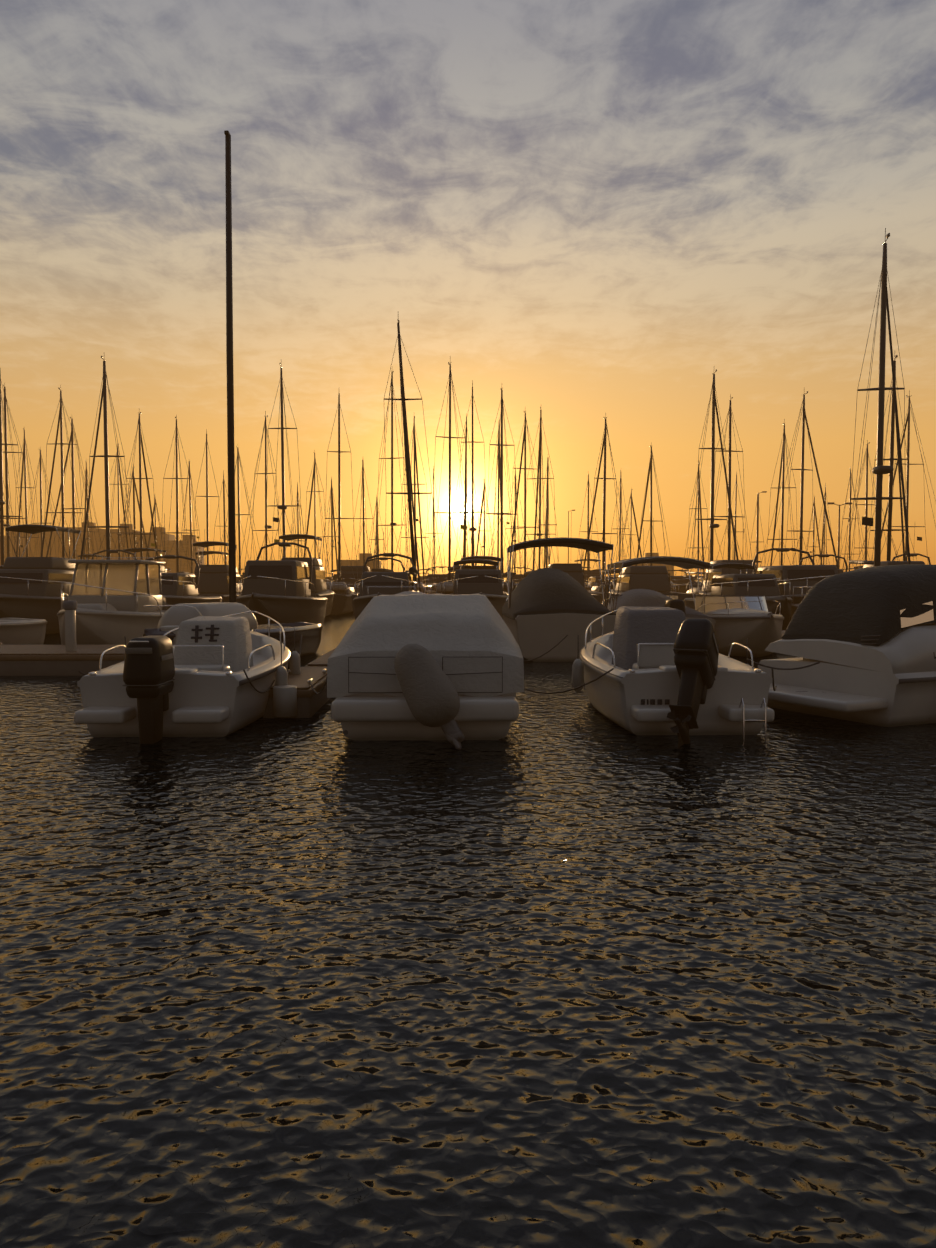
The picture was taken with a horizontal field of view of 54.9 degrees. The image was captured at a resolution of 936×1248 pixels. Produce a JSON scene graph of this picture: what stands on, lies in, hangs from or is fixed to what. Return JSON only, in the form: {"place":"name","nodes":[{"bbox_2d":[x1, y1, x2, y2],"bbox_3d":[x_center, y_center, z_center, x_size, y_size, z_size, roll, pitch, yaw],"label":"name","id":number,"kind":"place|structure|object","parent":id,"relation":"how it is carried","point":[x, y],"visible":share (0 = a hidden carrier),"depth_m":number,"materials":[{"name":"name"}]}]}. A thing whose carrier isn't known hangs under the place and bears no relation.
{"place":"outdoors","nodes":[
{"label":"outdoors","id":0,"kind":"place"},
{"bbox_2d":[0,611,935,1247],"bbox_3d":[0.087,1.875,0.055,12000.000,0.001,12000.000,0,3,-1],"label":"water surface","id":1,"kind":"object","parent":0,"point":[568,969],"depth_m":4.22,"materials":[{"name":"black liquid"}]},
{"bbox_2d":[0,618,46,644],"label":"boat","id":2,"kind":"object","parent":1,"relation":"on","point":[19,631],"visible":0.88,"depth_m":25.01,"materials":[{"name":"grey plastic"}]},
{"bbox_2d":[0,601,178,675],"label":"pontoon","id":3,"kind":"object","parent":1,"relation":"on","point":[70,657],"visible":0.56,"depth_m":18.18,"materials":[{"name":"concrete"}]},
{"bbox_2d":[57,505,166,644],"bbox_3d":[-9.411,-1.071,24.404,2.506,4.350,6.919,0,3,-1],"label":"pilothouse boat","id":4,"kind":"object","parent":1,"relation":"on","point":[112,598],"visible":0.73,"depth_m":23.18,"materials":[{"name":"grey plastic"}]},
{"bbox_2d":[74,611,299,743],"bbox_3d":[-3.809,0.821,13.308,2.549,1.848,6.072,0,3,-1],"label":"motorboat","id":5,"kind":"object","parent":1,"relation":"on","point":[193,681],"visible":0.92,"depth_m":10.96,"materials":[{"name":"grey plastic"}]},
{"bbox_2d":[78,635,819,693],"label":"mooring lines","id":6,"kind":"object","parent":5,"relation":"attached to","point":[774,686],"visible":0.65,"depth_m":12.48,"materials":[{"name":"grey fabric"}]},
{"bbox_2d":[143,602,322,655],"bbox_3d":[-5.437,0.347,21.092,2.052,1.720,6.400,1,3,19],"label":"boat","id":7,"kind":"object","parent":1,"relation":"on","point":[178,614],"visible":0.44,"depth_m":20.45,"materials":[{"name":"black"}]},
{"bbox_2d":[224,130,235,601],"bbox_3d":[-5.570,-5.543,21.127,0.170,11.685,0.170,0,3,-1],"label":"mast","id":8,"kind":"object","parent":7,"relation":"attached to","point":[230,446],"visible":0.94,"depth_m":21.06,"materials":[{"name":"black metal"}]},
{"bbox_2d":[263,667,329,717],"bbox_3d":[-2.546,1.100,13.926,0.710,0.715,3.365,0,3,-1],"label":"finger pontoon","id":9,"kind":"object","parent":1,"relation":"on","point":[297,696],"visible":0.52,"depth_m":12.49,"materials":[{"name":"wood"}]},
{"bbox_2d":[304,647,336,666],"bbox_3d":[-2.516,0.847,19.855,0.850,0.676,8.300,0,3,-1],"label":"finger pontoon","id":10,"kind":"object","parent":1,"relation":"on","point":[322,660],"visible":0.15,"depth_m":16.23,"materials":[{"name":"concrete"}]},
{"bbox_2d":[395,591,425,594],"bbox_3d":[-1.501,0.116,24.037,2.359,1.972,6.670,0,3,-1],"label":"boat","id":11,"kind":"object","parent":1,"relation":"on","point":[408,592],"depth_m":24.39,"materials":[{"name":"grey plastic"}]},
{"bbox_2d":[327,594,523,748],"bbox_3d":[-0.555,0.577,13.395,2.519,2.067,7.008,0,3,-1],"label":"covered boat","id":12,"kind":"object","parent":1,"relation":"on","point":[449,668],"visible":1,"depth_m":10.66,"materials":[{"name":"grey fabric"}]},
{"bbox_2d":[18,546,895,592],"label":"moored boats","id":13,"kind":"object","parent":1,"relation":"on","point":[347,576],"visible":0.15,"depth_m":80.23,"materials":[{"name":"grey"}]},
{"bbox_2d":[0,511,930,633],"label":"moored boats","id":14,"kind":"object","parent":1,"relation":"on","point":[288,590],"visible":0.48,"depth_m":33.77,"materials":[{"name":"white"}]},
{"bbox_2d":[242,582,802,618],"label":"moored boats","id":15,"kind":"object","parent":1,"relation":"on","point":[342,599],"visible":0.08,"depth_m":54.17,"materials":[{"name":"white"}]},
{"bbox_2d":[0,228,935,593],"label":"sailboat masts","id":16,"kind":"object","parent":15,"relation":"on","point":[880,470],"visible":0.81,"depth_m":67.07,"materials":[{"name":"grey metal"}]},
{"bbox_2d":[502,537,615,661],"bbox_3d":[2.277,-0.618,25.117,2.708,3.340,7.600,0,3,-1],"label":"boat","id":17,"kind":"object","parent":1,"relation":"on","point":[544,610],"visible":0.9,"depth_m":21.72,"materials":[{"name":"grey plastic"}]},
{"bbox_2d":[602,556,715,629],"bbox_3d":[5.157,-0.456,26.149,2.558,2.920,7.470,0,3,-1],"label":"boat","id":18,"kind":"object","parent":1,"relation":"on","point":[642,597],"visible":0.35,"depth_m":24.47,"materials":[{"name":"grey plastic"}]},
{"bbox_2d":[572,606,774,747],"bbox_3d":[2.764,0.740,13.243,2.450,1.957,6.262,0,3,-1],"label":"motorboat","id":19,"kind":"object","parent":1,"relation":"on","point":[677,673],"visible":0.98,"depth_m":11.09,"materials":[{"name":"grey plastic"}]},
{"bbox_2d":[695,595,783,656],"bbox_3d":[7.188,0.148,24.651,2.456,1.852,6.200,0,3,-1],"label":"motor boat","id":20,"kind":"object","parent":1,"relation":"on","point":[751,619],"visible":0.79,"depth_m":22.68,"materials":[{"name":"grey plastic"}]},
{"bbox_2d":[758,564,935,726],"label":"cruiser boat","id":21,"kind":"object","parent":1,"relation":"on","point":[865,637],"visible":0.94,"depth_m":12.25,"materials":[{"name":"grey plastic"}]},
{"bbox_3d":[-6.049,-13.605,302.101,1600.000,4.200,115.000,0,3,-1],"label":"quay and breakwater","id":22,"kind":"structure","parent":1,"relation":"on","visible":0},
{"bbox_2d":[0,522,673,575],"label":"buildings","id":23,"kind":"structure","parent":22,"relation":"on","point":[169,544],"depth_m":337.08,"materials":[{"name":"paint"}]},
{"bbox_2d":[0,0,935,580],"label":"sky","id":24,"kind":"structure","parent":0,"point":[589,211],"materials":[{"name":"orange"}]},
{"bbox_2d":[568,491,851,564],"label":"street lamps","id":25,"kind":"object","parent":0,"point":[838,560],"visible":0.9,"depth_m":110.57,"materials":[{"name":"grey metal"}]}
]}

